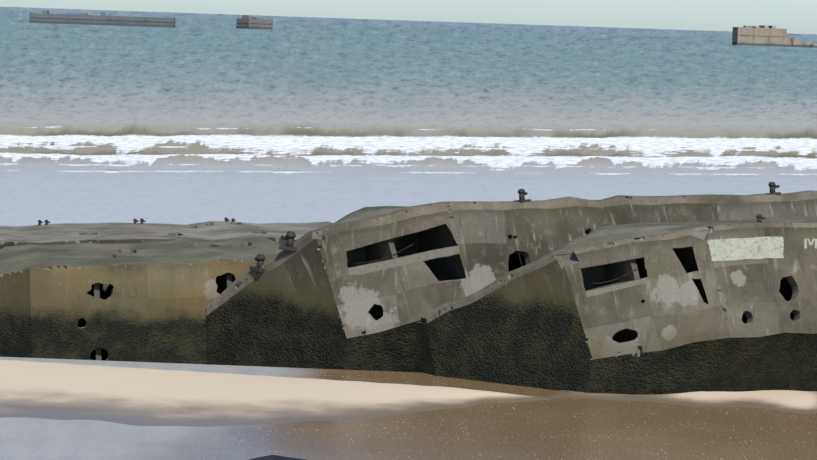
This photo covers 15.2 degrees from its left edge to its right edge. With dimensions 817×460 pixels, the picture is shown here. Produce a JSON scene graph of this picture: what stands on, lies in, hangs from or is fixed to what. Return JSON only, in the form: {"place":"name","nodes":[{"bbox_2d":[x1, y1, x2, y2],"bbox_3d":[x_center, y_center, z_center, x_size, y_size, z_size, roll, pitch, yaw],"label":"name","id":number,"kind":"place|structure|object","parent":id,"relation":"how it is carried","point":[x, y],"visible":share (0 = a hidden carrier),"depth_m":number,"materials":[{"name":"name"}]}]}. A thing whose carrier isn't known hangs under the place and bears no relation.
{"place":"outdoors","nodes":[
{"label":"outdoors","id":0,"kind":"place"},
{"bbox_2d":[348,246,458,274],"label":"beam","id":1,"kind":"structure","parent":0,"point":[365,269],"depth_m":75.92,"materials":[{"name":"grey concrete"}]},
{"bbox_2d":[0,7,816,225],"bbox_3d":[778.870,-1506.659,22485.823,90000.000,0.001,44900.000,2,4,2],"label":"sea water","id":2,"kind":"structure","parent":0,"point":[191,118],"depth_m":270.73,"materials":[{"name":"blue liquid"}]},
{"bbox_2d":[29,10,174,27],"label":"caisson","id":3,"kind":"object","parent":2,"relation":"in","point":[45,16],"visible":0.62,"depth_m":1660.10,"materials":[{"name":"grey concrete"}]},
{"bbox_2d":[236,15,273,29],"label":"caisson","id":4,"kind":"object","parent":2,"relation":"in","point":[247,22],"visible":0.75,"depth_m":1821.87,"materials":[{"name":"grey concrete"}]},
{"bbox_2d":[732,25,816,47],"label":"caisson","id":5,"kind":"object","parent":2,"relation":"in","point":[762,35],"visible":0.77,"depth_m":1884.20,"materials":[{"name":"concrete"}]},
{"bbox_2d":[0,357,816,459],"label":"wet sand","id":6,"kind":"structure","parent":0,"point":[573,429],"depth_m":63.09,"materials":[{"name":"brown sand"}]},
{"bbox_2d":[0,360,816,426],"bbox_3d":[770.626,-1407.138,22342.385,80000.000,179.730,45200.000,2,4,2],"label":"sand ground","id":7,"kind":"structure","parent":0,"point":[113,394],"depth_m":68.10,"materials":[{"name":"beige sand"}]},
{"bbox_2d":[0,236,281,363],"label":"pontoon","id":8,"kind":"object","parent":7,"relation":"on","point":[154,305],"visible":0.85,"depth_m":78.56,"materials":[{"name":"beige concrete"}]},
{"bbox_2d":[78,272,234,360],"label":"holes","id":9,"kind":"object","parent":8,"relation":"on","point":[223,283],"depth_m":80.05,"materials":[{"name":"black"}]},
{"bbox_2d":[0,221,331,248],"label":"pontoon","id":10,"kind":"object","parent":7,"relation":"on","point":[77,233],"visible":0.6,"depth_m":88.16,"materials":[{"name":"grey concrete"}]},
{"bbox_2d":[250,455,305,459],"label":"foreground rock","id":11,"kind":"object","parent":7,"relation":"on","point":[272,457],"visible":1,"depth_m":11.20,"materials":[{"name":"grey stone"}]},
{"bbox_2d":[205,190,816,371],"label":"pontoon","id":12,"kind":"object","parent":7,"relation":"on","point":[310,302],"visible":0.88,"depth_m":76.53,"materials":[{"name":"concrete"}]},
{"bbox_2d":[249,254,264,271],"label":"bollard","id":13,"kind":"object","parent":12,"relation":"on","point":[259,258],"visible":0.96,"depth_m":77.55,"materials":[{"name":"metal"}]},
{"bbox_2d":[279,231,296,250],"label":"bollard","id":14,"kind":"object","parent":12,"relation":"on","point":[290,236],"visible":1,"depth_m":76.84,"materials":[{"name":"metal"}]},
{"bbox_2d":[354,244,522,265],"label":"hanging cable","id":15,"kind":"object","parent":12,"relation":"attached to","point":[405,248],"visible":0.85,"depth_m":76.11,"materials":[{"name":"brown metal"}]},
{"bbox_2d":[347,225,586,319],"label":"holes","id":16,"kind":"object","parent":12,"relation":"attached to","point":[447,268],"depth_m":77.22,"materials":[{"name":"black"}]},
{"bbox_2d":[514,189,530,202],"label":"bollard","id":17,"kind":"object","parent":12,"relation":"on","point":[522,192],"visible":0.98,"depth_m":76.88,"materials":[{"name":"metal"}]},
{"bbox_2d":[765,182,780,194],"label":"bollard","id":18,"kind":"object","parent":12,"relation":"on","point":[773,186],"visible":0.98,"depth_m":80.05,"materials":[{"name":"metal"}]},
{"bbox_2d":[416,216,816,394],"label":"pontoon","id":19,"kind":"object","parent":7,"relation":"on","point":[545,322],"depth_m":71.06,"materials":[{"name":"grey concrete"}]},
{"bbox_2d":[592,268,636,283],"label":"hanging cable","id":20,"kind":"object","parent":19,"relation":"attached to","point":[614,279],"visible":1,"depth_m":71.02,"materials":[{"name":"black metal"}]},
{"bbox_2d":[581,247,793,342],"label":"holes","id":21,"kind":"object","parent":19,"relation":"attached to","point":[613,271],"visible":0.02,"depth_m":71.84,"materials":[{"name":"black"}]},
{"bbox_2d":[756,214,766,222],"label":"bollard","id":22,"kind":"object","parent":19,"relation":"on","point":[759,217],"visible":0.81,"depth_m":71.46,"materials":[{"name":"metal"}]},
{"bbox_2d":[0,0,816,33],"label":"sky","id":23,"kind":"structure","parent":0,"point":[796,16],"materials":[{"name":"white"}]}
]}

